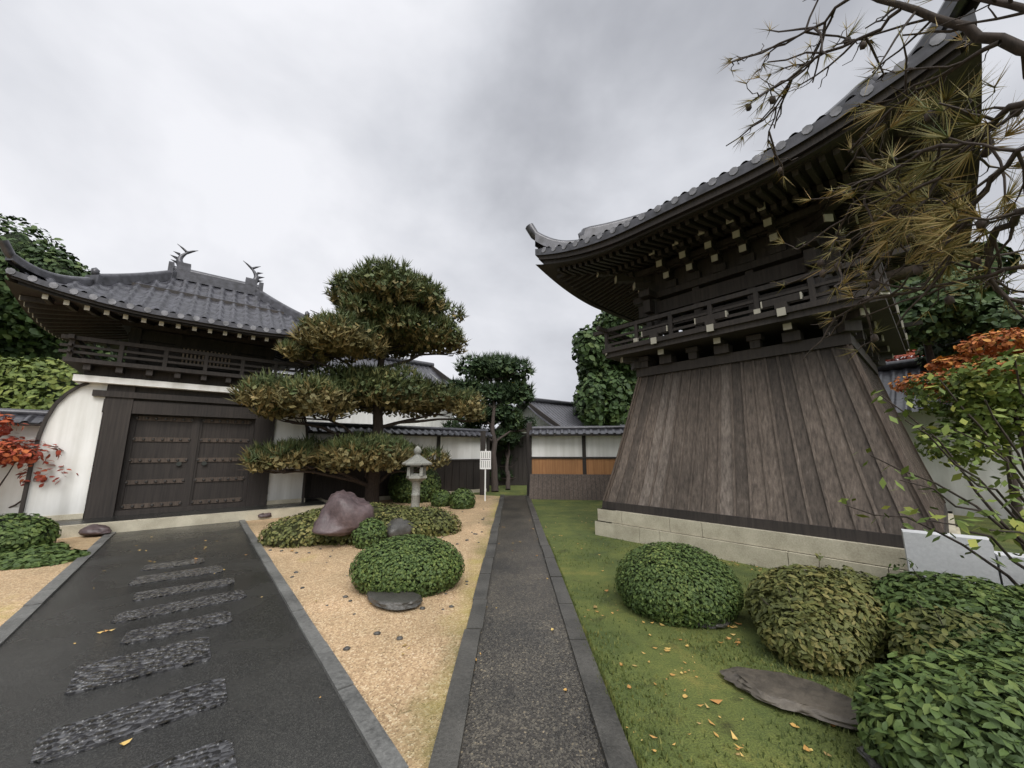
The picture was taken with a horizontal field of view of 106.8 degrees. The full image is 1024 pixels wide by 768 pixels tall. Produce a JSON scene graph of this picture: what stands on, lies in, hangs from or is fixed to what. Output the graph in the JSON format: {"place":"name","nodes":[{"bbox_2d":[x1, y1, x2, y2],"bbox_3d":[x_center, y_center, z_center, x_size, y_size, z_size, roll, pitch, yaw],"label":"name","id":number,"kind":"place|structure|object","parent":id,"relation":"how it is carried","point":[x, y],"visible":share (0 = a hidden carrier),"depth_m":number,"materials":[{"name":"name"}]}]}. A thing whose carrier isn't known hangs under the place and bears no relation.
{"place":"outdoors","nodes":[
{"label":"outdoors","id":0,"kind":"place"},
{"bbox_2d":[0,520,408,767],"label":"driveway","id":1,"kind":"structure","parent":0,"point":[189,661],"depth_m":2.61,"materials":[{"name":"grey asphalt"}]},
{"bbox_2d":[0,0,1023,432],"label":"sky","id":2,"kind":"structure","parent":0,"point":[300,141],"materials":[{"name":"grey"}]},
{"bbox_2d":[428,495,637,767],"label":"narrow path","id":3,"kind":"structure","parent":0,"point":[510,702],"depth_m":2.52,"materials":[{"name":"concrete"}]},
{"bbox_2d":[472,485,1023,767],"bbox_3d":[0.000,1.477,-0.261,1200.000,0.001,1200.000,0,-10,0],"label":"ground","id":4,"kind":"structure","parent":0,"point":[732,708],"depth_m":2.64,"materials":[{"name":"green plant"}]},
{"bbox_2d":[0,408,48,515],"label":"gate wall","id":5,"kind":"structure","parent":4,"relation":"on","point":[11,490],"depth_m":7.45,"materials":[{"name":"paint"}]},
{"bbox_2d":[0,355,82,409],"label":"hedge trees","id":6,"kind":"object","parent":4,"relation":"on","point":[40,385],"visible":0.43,"depth_m":10.60,"materials":[{"name":"green plant"}]},
{"bbox_2d":[0,245,100,361],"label":"tree","id":7,"kind":"object","parent":4,"relation":"on","point":[42,260],"visible":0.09,"depth_m":18.89,"materials":[{"name":"green plant"}]},
{"bbox_2d":[0,213,117,367],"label":"tree","id":8,"kind":"object","parent":4,"relation":"on","point":[16,320],"visible":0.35,"depth_m":17.61,"materials":[{"name":"green plant"}]},
{"bbox_2d":[86,344,125,361],"bbox_3d":[-29.976,0.172,25.899,6.367,11.664,7.710,0,-10,0],"label":"tree","id":9,"kind":"object","parent":4,"relation":"on","point":[115,353],"visible":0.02,"depth_m":25.91,"materials":[{"name":"green plant"}]},
{"bbox_2d":[0,240,349,538],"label":"temple gate","id":10,"kind":"structure","parent":4,"relation":"on","point":[157,429],"depth_m":8.30,"materials":[{"name":"paint"}]},
{"bbox_2d":[0,495,499,767],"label":"gravel garden","id":11,"kind":"object","parent":4,"relation":"on","point":[422,669],"depth_m":3.41,"materials":[{"name":"beige gravel"}]},
{"bbox_2d":[0,512,61,550],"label":"shrub","id":12,"kind":"object","parent":11,"relation":"on","point":[18,530],"visible":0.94,"depth_m":5.70,"materials":[{"name":"plant"}]},
{"bbox_2d":[0,542,90,569],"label":"ground cover","id":13,"kind":"object","parent":11,"relation":"on","point":[42,555],"visible":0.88,"depth_m":5.21,"materials":[{"name":"green plant"}]},
{"bbox_2d":[0,414,93,507],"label":"red maple","id":14,"kind":"object","parent":11,"relation":"on","point":[20,454],"visible":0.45,"depth_m":6.99,"materials":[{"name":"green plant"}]},
{"bbox_2d":[78,524,111,535],"bbox_3d":[-7.419,2.603,6.804,0.450,0.185,0.382,1,-10,-3],"label":"garden rock","id":15,"kind":"object","parent":11,"relation":"on","point":[93,529],"visible":1,"depth_m":6.71,"materials":[{"name":"stone"}]},
{"bbox_2d":[258,513,271,517],"bbox_3d":[-5.562,2.931,8.566,0.317,0.161,0.346,-9,-13,40],"label":"garden rock","id":16,"kind":"object","parent":11,"relation":"on","point":[263,515],"visible":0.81,"depth_m":8.45,"materials":[{"name":"stone"}]},
{"bbox_2d":[312,490,374,535],"bbox_3d":[-2.761,2.109,6.253,0.803,0.710,0.983,-10,-14,43],"label":"garden rock","id":17,"kind":"object","parent":11,"relation":"on","point":[343,512],"visible":0.89,"depth_m":5.99,"materials":[{"name":"stone"}]},
{"bbox_2d":[224,254,489,502],"bbox_3d":[-3.716,0.106,10.466,4.401,6.464,6.886,-6,-12,32],"label":"garden pine","id":18,"kind":"object","parent":11,"relation":"on","point":[385,308],"visible":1,"depth_m":9.37,"materials":[{"name":"green plant"}]},
{"bbox_2d":[257,502,461,547],"bbox_3d":[-2.599,2.597,6.929,3.314,0.802,2.065,0,-10,0],"label":"mound shrub","id":19,"kind":"object","parent":11,"relation":"on","point":[295,531],"visible":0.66,"depth_m":6.49,"materials":[{"name":"plant"}]},
{"bbox_2d":[351,517,387,548],"bbox_3d":[-2.285,2.398,6.096,0.556,0.496,0.523,0,-10,0],"label":"shrub","id":20,"kind":"object","parent":11,"relation":"on","point":[366,533],"visible":0.89,"depth_m":5.93,"materials":[{"name":"plant"}]},
{"bbox_2d":[257,499,483,715],"bbox_3d":[-4.985,2.766,7.107,9.166,0.037,10.090,0,-10,0],"label":"gravel debris","id":21,"kind":"object","parent":11,"relation":"on","point":[346,648],"visible":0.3,"depth_m":3.73,"materials":[{"name":"brown stone"}]},
{"bbox_2d":[366,589,422,609],"bbox_3d":[-1.209,2.150,3.841,0.732,0.077,0.421,-9,-13,42],"label":"garden rock","id":22,"kind":"object","parent":11,"relation":"on","point":[402,600],"visible":0.78,"depth_m":3.68,"materials":[{"name":"stone"}]},
{"bbox_2d":[386,518,415,537],"bbox_3d":[-1.927,2.468,6.558,0.536,0.325,0.824,0,-10,-2],"label":"garden rock","id":23,"kind":"object","parent":11,"relation":"on","point":[399,526],"visible":0.62,"depth_m":6.32,"materials":[{"name":"stone"}]},
{"bbox_2d":[349,534,464,597],"bbox_3d":[-1.181,2.060,4.329,1.286,0.639,1.006,0,-10,0],"label":"shrub","id":24,"kind":"object","parent":11,"relation":"on","point":[422,565],"visible":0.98,"depth_m":4.02,"materials":[{"name":"plant"}]},
{"bbox_2d":[402,446,431,508],"bbox_3d":[-2.300,2.307,9.138,0.740,1.630,0.641,0,-10,0],"label":"stone lantern","id":25,"kind":"object","parent":11,"relation":"on","point":[417,459],"visible":0.88,"depth_m":9.02,"materials":[{"name":"grey stone"}]},
{"bbox_2d":[430,489,449,506],"bbox_3d":[-1.967,3.173,10.559,0.619,0.497,0.622,0,-10,0],"label":"shrub","id":26,"kind":"object","parent":11,"relation":"on","point":[438,498],"visible":0.85,"depth_m":10.35,"materials":[{"name":"plant"}]},
{"bbox_2d":[74,515,836,756],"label":"fallen leaves","id":27,"kind":"object","parent":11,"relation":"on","point":[717,701],"visible":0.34,"depth_m":2.34,"materials":[{"name":"orange plant"}]},
{"bbox_2d":[448,487,475,508],"bbox_3d":[-1.335,3.093,10.188,0.751,0.610,0.745,0,-10,0],"label":"shrub","id":28,"kind":"object","parent":11,"relation":"on","point":[462,498],"visible":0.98,"depth_m":9.96,"materials":[{"name":"plant"}]},
{"bbox_2d":[480,449,490,500],"bbox_3d":[-0.820,2.796,11.683,0.340,1.550,0.058,0,-10,0],"label":"notice sign","id":29,"kind":"object","parent":11,"relation":"on","point":[485,459],"visible":0.99,"depth_m":11.72,"materials":[{"name":"white"}]},
{"bbox_2d":[272,354,453,426],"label":"white hall","id":30,"kind":"structure","parent":4,"relation":"on","point":[430,369],"depth_m":17.45,"materials":[{"name":"paint"}]},
{"bbox_2d":[304,421,492,500],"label":"wall","id":31,"kind":"structure","parent":4,"relation":"on","point":[461,469],"depth_m":13.02,"materials":[{"name":"paint"}]},
{"bbox_2d":[387,466,441,502],"bbox_3d":[-2.990,3.096,11.714,1.618,1.347,1.617,0,-10,0],"label":"round shrub","id":32,"kind":"object","parent":4,"relation":"on","point":[400,486],"visible":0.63,"depth_m":11.18,"materials":[{"name":"plant"}]},
{"bbox_2d":[441,350,537,491],"bbox_3d":[-1.013,1.399,16.313,4.273,6.016,3.215,-4,-11,24],"label":"tree","id":33,"kind":"object","parent":4,"relation":"on","point":[509,387],"visible":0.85,"depth_m":15.98,"materials":[{"name":"green plant"}]},
{"bbox_2d":[489,426,521,489],"bbox_3d":[-0.493,3.070,16.795,1.969,2.909,3.219,-3,-11,19],"label":"tree","id":34,"kind":"object","parent":4,"relation":"on","point":[508,447],"visible":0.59,"depth_m":16.73,"materials":[{"name":"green plant"}]},
{"bbox_2d":[480,423,531,495],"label":"opening posts","id":35,"kind":"object","parent":4,"relation":"on","point":[483,448],"visible":0.5,"depth_m":13.21,"materials":[{"name":"brown wood"}]},
{"bbox_2d":[489,433,526,484],"bbox_3d":[-0.500,3.371,17.104,6.000,2.300,0.140,0,-10,0],"label":"dark fence","id":36,"kind":"object","parent":4,"relation":"on","point":[519,468],"visible":0.14,"depth_m":17.04,"materials":[{"name":"brown wood"}]},
{"bbox_2d":[497,398,625,432],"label":"house","id":37,"kind":"structure","parent":4,"relation":"on","point":[548,412],"depth_m":21.80,"materials":[{"name":"tile"}]},
{"bbox_2d":[528,426,624,499],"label":"wall","id":38,"kind":"structure","parent":4,"relation":"on","point":[571,462],"depth_m":12.51,"materials":[{"name":"paint"}]},
{"bbox_2d":[571,311,648,425],"bbox_3d":[5.735,0.125,22.013,4.817,10.412,5.218,0,-10,0],"label":"tall tree","id":39,"kind":"object","parent":4,"relation":"on","point":[605,388],"visible":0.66,"depth_m":20.66,"materials":[{"name":"green plant"}]},
{"bbox_2d":[615,541,743,629],"bbox_3d":[1.622,1.955,3.769,1.167,0.712,1.170,0,-10,0],"label":"shrub","id":40,"kind":"object","parent":4,"relation":"on","point":[688,585],"visible":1,"depth_m":3.41,"materials":[{"name":"plant"}]},
{"bbox_2d":[695,618,730,628],"bbox_3d":[1.749,2.085,3.333,0.365,0.042,0.240,1,-10,-7],"label":"garden rock","id":41,"kind":"object","parent":4,"relation":"on","point":[719,625],"visible":0.41,"depth_m":3.25,"materials":[{"name":"stone"}]},
{"bbox_2d":[525,0,981,580],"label":"bell tower","id":42,"kind":"structure","parent":4,"relation":"on","point":[747,432],"depth_m":5.58,"materials":[{"name":"wood"}]},
{"bbox_2d":[720,666,862,730],"bbox_3d":[1.711,1.896,2.330,0.790,0.066,0.387,-7,-12,34],"label":"garden rock","id":43,"kind":"object","parent":4,"relation":"on","point":[784,691],"visible":0.88,"depth_m":2.28,"materials":[{"name":"grey stone"}]},
{"bbox_2d":[742,553,893,676],"bbox_3d":[2.561,1.848,3.158,1.610,0.768,0.964,5,-11,-24],"label":"olive bush","id":44,"kind":"object","parent":4,"relation":"on","point":[818,620],"visible":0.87,"depth_m":2.78,"materials":[{"name":"green plant"}]},
{"bbox_2d":[857,744,887,767],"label":"garden rock","id":45,"kind":"object","parent":4,"relation":"on","point":[872,763],"visible":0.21,"depth_m":1.83,"materials":[{"name":"stone"}]},
{"bbox_2d":[885,349,923,361],"bbox_3d":[12.879,1.016,10.601,2.965,4.690,2.334,-3,-10,16],"label":"maple","id":46,"kind":"object","parent":4,"relation":"on","point":[902,357],"depth_m":11.51,"materials":[{"name":"red plant"}]},
{"bbox_2d":[838,345,1023,585],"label":"broadleaf shrub","id":47,"kind":"object","parent":4,"relation":"on","point":[1010,464],"visible":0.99,"depth_m":3.00,"materials":[{"name":"green plant"}]},
{"bbox_2d":[850,629,1023,767],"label":"bush","id":48,"kind":"object","parent":4,"relation":"on","point":[959,707],"visible":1,"depth_m":1.69,"materials":[{"name":"green plant"}]},
{"bbox_2d":[867,558,1023,662],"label":"green bush","id":49,"kind":"object","parent":4,"relation":"on","point":[947,611],"visible":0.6,"depth_m":2.58,"materials":[{"name":"green plant"}]},
{"bbox_2d":[877,352,1023,518],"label":"wall","id":50,"kind":"structure","parent":4,"relation":"on","point":[939,473],"depth_m":9.24,"materials":[{"name":"paint"}]},
{"bbox_2d":[887,327,1023,525],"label":"orange maple","id":51,"kind":"object","parent":4,"relation":"on","point":[991,349],"visible":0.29,"depth_m":7.94,"materials":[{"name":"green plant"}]},
{"bbox_2d":[890,239,1023,353],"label":"tree","id":52,"kind":"object","parent":4,"relation":"on","point":[990,292],"visible":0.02,"depth_m":15.96,"materials":[{"name":"green plant"}]},
{"bbox_2d":[891,268,1023,374],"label":"tree","id":53,"kind":"object","parent":4,"relation":"on","point":[940,332],"visible":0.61,"depth_m":9.11,"materials":[{"name":"green plant"}]},
{"bbox_2d":[901,529,1023,588],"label":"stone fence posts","id":54,"kind":"object","parent":4,"relation":"on","point":[942,554],"visible":0.37,"depth_m":3.58,"materials":[{"name":"concrete"}]},
{"bbox_2d":[901,349,1023,467],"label":"tree","id":55,"kind":"object","parent":4,"relation":"on","point":[970,386],"visible":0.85,"depth_m":6.67,"materials":[{"name":"green plant"}]},
{"bbox_2d":[718,0,1023,359],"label":"pine boughs","id":56,"kind":"object","parent":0,"point":[923,215],"visible":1,"depth_m":2.05,"materials":[{"name":"green plant"}]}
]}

